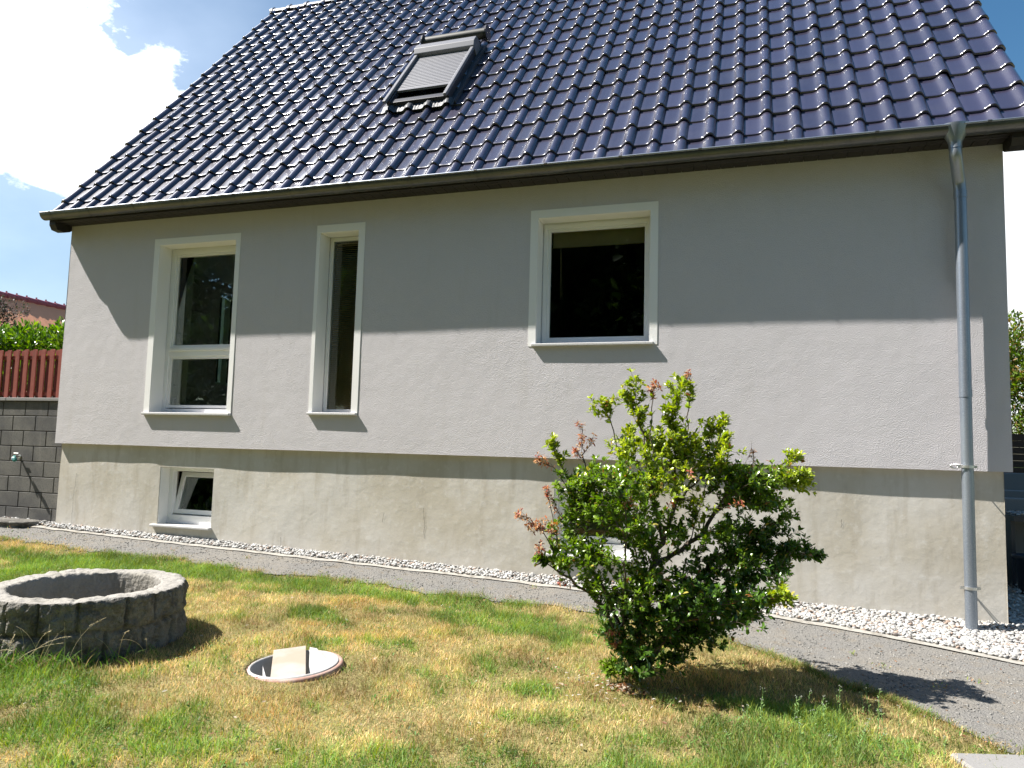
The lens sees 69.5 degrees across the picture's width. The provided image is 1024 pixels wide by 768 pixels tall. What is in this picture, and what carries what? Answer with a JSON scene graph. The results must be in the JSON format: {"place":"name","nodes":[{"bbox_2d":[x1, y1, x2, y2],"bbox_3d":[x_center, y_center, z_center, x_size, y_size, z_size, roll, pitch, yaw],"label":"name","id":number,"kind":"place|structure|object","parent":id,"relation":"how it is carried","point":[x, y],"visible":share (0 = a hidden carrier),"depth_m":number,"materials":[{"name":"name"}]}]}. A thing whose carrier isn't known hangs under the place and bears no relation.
{"place":"outdoors","nodes":[
{"label":"outdoors","id":0,"kind":"place"},
{"bbox_2d":[0,467,1023,767],"bbox_3d":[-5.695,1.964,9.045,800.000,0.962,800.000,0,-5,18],"label":"lawn ground","id":1,"kind":"structure","parent":0,"point":[232,679],"depth_m":4.08,"materials":[{"name":"plant"}]},
{"bbox_2d":[0,397,61,522],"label":"retaining wall","id":2,"kind":"structure","parent":1,"relation":"on","point":[29,481],"depth_m":9.42,"materials":[{"name":"black concrete"}]},
{"bbox_2d":[11,453,20,461],"bbox_3d":[-6.311,0.930,9.388,0.088,0.110,0.209,3,-5,-18],"label":"garden tap","id":3,"kind":"object","parent":2,"relation":"attached to","point":[14,458],"visible":1,"depth_m":9.36,"materials":[{"name":"silver metal"}]},
{"bbox_2d":[0,349,61,397],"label":"picket fence","id":4,"kind":"object","parent":2,"relation":"on","point":[42,357],"visible":0.73,"depth_m":9.65,"materials":[{"name":"red wood"}]},
{"bbox_2d":[0,291,65,397],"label":"red roofed house","id":5,"kind":"structure","parent":1,"relation":"on","point":[46,313],"depth_m":23.66,"materials":[{"name":"beige"}]},
{"bbox_2d":[0,618,146,668],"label":"grass stalks","id":6,"kind":"object","parent":1,"relation":"on","point":[58,643],"depth_m":4.31,"materials":[{"name":"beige plant"}]},
{"bbox_2d":[0,568,188,666],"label":"stone ring","id":7,"kind":"object","parent":1,"relation":"on","point":[141,605],"visible":0.72,"depth_m":4.62,"materials":[{"name":"stone"}]},
{"bbox_2d":[0,623,188,680],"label":"tall grass","id":8,"kind":"structure","parent":1,"relation":"on","point":[11,663],"depth_m":4.30,"materials":[{"name":"green plant"}]},
{"bbox_2d":[246,650,343,682],"bbox_3d":[-1.345,1.823,4.560,0.600,0.197,0.600,-3,-3,18],"label":"drain shaft","id":9,"kind":"object","parent":1,"relation":"on","point":[256,667],"visible":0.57,"depth_m":4.54,"materials":[{"name":"white plastic"}]},
{"bbox_2d":[271,646,305,676],"bbox_3d":[-1.379,1.724,4.569,0.200,0.069,0.495,3,-5,-15],"label":"wooden board","id":10,"kind":"object","parent":9,"relation":"on","point":[288,662],"visible":0.83,"depth_m":4.55,"materials":[{"name":"beige wood"}]},
{"bbox_2d":[309,647,331,673],"bbox_3d":[-1.198,1.749,4.614,0.136,0.103,0.419,3,-5,-15],"label":"wooden board","id":11,"kind":"object","parent":9,"relation":"on","point":[318,661],"visible":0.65,"depth_m":4.62,"materials":[{"name":"white wood"}]},
{"bbox_2d":[0,536,985,767],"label":"lawn weeds","id":12,"kind":"object","parent":1,"relation":"on","point":[573,718],"visible":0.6,"depth_m":3.86,"materials":[{"name":"green plant"}]},
{"bbox_2d":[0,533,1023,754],"bbox_3d":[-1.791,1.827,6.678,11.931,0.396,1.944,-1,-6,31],"label":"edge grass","id":13,"kind":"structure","parent":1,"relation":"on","point":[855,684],"depth_m":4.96,"materials":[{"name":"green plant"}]},
{"bbox_2d":[3,516,1023,661],"bbox_3d":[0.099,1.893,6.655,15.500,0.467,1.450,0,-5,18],"label":"gravel bed","id":14,"kind":"object","parent":1,"relation":"on","point":[800,618],"visible":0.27,"depth_m":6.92,"materials":[{"name":"white gravel"}]},
{"bbox_2d":[0,517,40,527],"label":"stone slab","id":15,"kind":"structure","parent":14,"relation":"on","point":[12,522],"depth_m":9.00,"materials":[{"name":"grey stone"}]},
{"bbox_2d":[23,581,1013,766],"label":"leaf litter","id":16,"kind":"object","parent":1,"relation":"on","point":[623,688],"visible":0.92,"depth_m":4.36,"materials":[{"name":"brown plant"}]},
{"bbox_2d":[39,0,1023,629],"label":"house","id":17,"kind":"structure","parent":1,"relation":"on","point":[417,280],"depth_m":7.59,"materials":[{"name":"paint"}]},
{"bbox_2d":[149,467,213,530],"bbox_3d":[-3.761,1.331,8.692,0.846,0.693,0.399,0,-5,18],"label":"basement window","id":18,"kind":"structure","parent":17,"relation":"in","point":[175,515],"depth_m":8.74,"materials":[{"name":"white plastic"}]},
{"bbox_2d":[141,233,240,415],"bbox_3d":[-3.707,-0.681,8.809,1.246,2.124,0.395,0,-5,18],"label":"window","id":19,"kind":"structure","parent":17,"relation":"in","point":[185,261],"depth_m":8.91,"materials":[{"name":"white plastic"}]},
{"bbox_2d":[215,293,232,385],"bbox_3d":[-4.514,-0.664,12.251,0.080,1.470,1.470,0,-5,18],"label":"gable window","id":20,"kind":"structure","parent":17,"relation":"in","point":[225,314],"depth_m":11.84,"materials":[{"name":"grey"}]},
{"bbox_2d":[306,222,365,415],"bbox_3d":[-1.876,-0.705,8.166,0.604,2.114,0.308,0,-5,18],"label":"window","id":21,"kind":"structure","parent":17,"relation":"in","point":[343,380],"depth_m":8.25,"materials":[{"name":"white plastic"}]},
{"bbox_2d":[546,483,632,561],"bbox_3d":[0.767,1.323,7.152,0.842,0.703,0.287,0,-5,18],"label":"basement window","id":22,"kind":"structure","parent":17,"relation":"in","point":[617,546],"depth_m":7.18,"materials":[{"name":"white plastic"}]},
{"bbox_2d":[528,201,658,346],"bbox_3d":[0.822,-1.049,7.337,1.273,1.387,0.347,0,-5,18],"label":"window","id":23,"kind":"structure","parent":17,"relation":"in","point":[631,229],"depth_m":7.39,"materials":[{"name":"white plastic"}]},
{"bbox_2d":[513,368,828,682],"bbox_3d":[1.054,0.877,4.672,1.482,2.007,1.647,-2,-6,34],"label":"shrub","id":24,"kind":"object","parent":1,"relation":"on","point":[691,622],"visible":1,"depth_m":4.57,"materials":[{"name":"green plant"}]},
{"bbox_2d":[724,673,947,765],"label":"flowering weeds","id":25,"kind":"object","parent":1,"relation":"on","point":[837,694],"visible":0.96,"depth_m":3.88,"materials":[{"name":"green plant"}]},
{"bbox_2d":[1004,473,1023,552],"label":"garden wall","id":26,"kind":"structure","parent":1,"relation":"on","point":[1014,491],"depth_m":8.55,"materials":[{"name":"grey concrete"}]},
{"bbox_2d":[1004,434,1023,472],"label":"plank fence","id":27,"kind":"object","parent":26,"relation":"on","point":[1017,449],"depth_m":12.69,"materials":[{"name":"grey"}]},
{"bbox_2d":[1008,308,1023,433],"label":"thuja hedge","id":28,"kind":"object","parent":1,"relation":"on","point":[1016,376],"visible":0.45,"depth_m":13.22,"materials":[{"name":"green plant"}]},
{"bbox_2d":[0,527,1023,754],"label":"gravel path","id":29,"kind":"structure","parent":0,"point":[990,675],"depth_m":5.49,"materials":[{"name":"grey gravel"}]},
{"bbox_2d":[7,525,1022,755],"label":"path weeds","id":30,"kind":"object","parent":29,"relation":"on","point":[851,653],"visible":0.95,"depth_m":4.69,"materials":[{"name":"green plant"}]},
{"bbox_2d":[26,526,1023,664],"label":"kerb strip","id":31,"kind":"object","parent":29,"relation":"on","point":[773,615],"visible":0.8,"depth_m":7.13,"materials":[{"name":"concrete"}]},
{"bbox_2d":[950,753,1023,767],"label":"paving slab","id":32,"kind":"structure","parent":29,"relation":"on","point":[991,761],"depth_m":3.56,"materials":[{"name":"grey concrete"}]},
{"bbox_2d":[0,0,1023,447],"label":"sky","id":33,"kind":"structure","parent":0,"point":[80,79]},
{"bbox_2d":[1007,583,1023,614],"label":"side yard ground","id":34,"kind":"structure","parent":0,"point":[1011,592],"depth_m":7.20,"materials":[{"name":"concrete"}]},
{"bbox_2d":[1005,512,1023,587],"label":"stone shelf","id":35,"kind":"object","parent":34,"relation":"on","point":[1010,519],"visible":0.42,"depth_m":8.09,"materials":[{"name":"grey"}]},
{"bbox_2d":[1005,510,1023,515],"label":"shelf pebbles","id":36,"kind":"object","parent":35,"relation":"on","point":[1017,512],"visible":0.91,"depth_m":8.26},
{"bbox_2d":[1012,553,1023,593],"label":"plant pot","id":37,"kind":"object","parent":34,"relation":"on","point":[1019,562],"visible":0.91,"depth_m":7.62,"materials":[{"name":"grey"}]},
{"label":"raised garden","id":38,"kind":"structure","parent":0,"visible":0},
{"bbox_2d":[0,293,29,330],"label":"copper tree","id":39,"kind":"object","parent":38,"relation":"on","point":[3,311],"visible":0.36,"depth_m":15.57,"materials":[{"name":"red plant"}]},
{"bbox_2d":[0,316,64,397],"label":"laurel hedge","id":40,"kind":"object","parent":38,"relation":"on","point":[28,336],"visible":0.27,"depth_m":10.34,"materials":[{"name":"green plant"}]}
]}

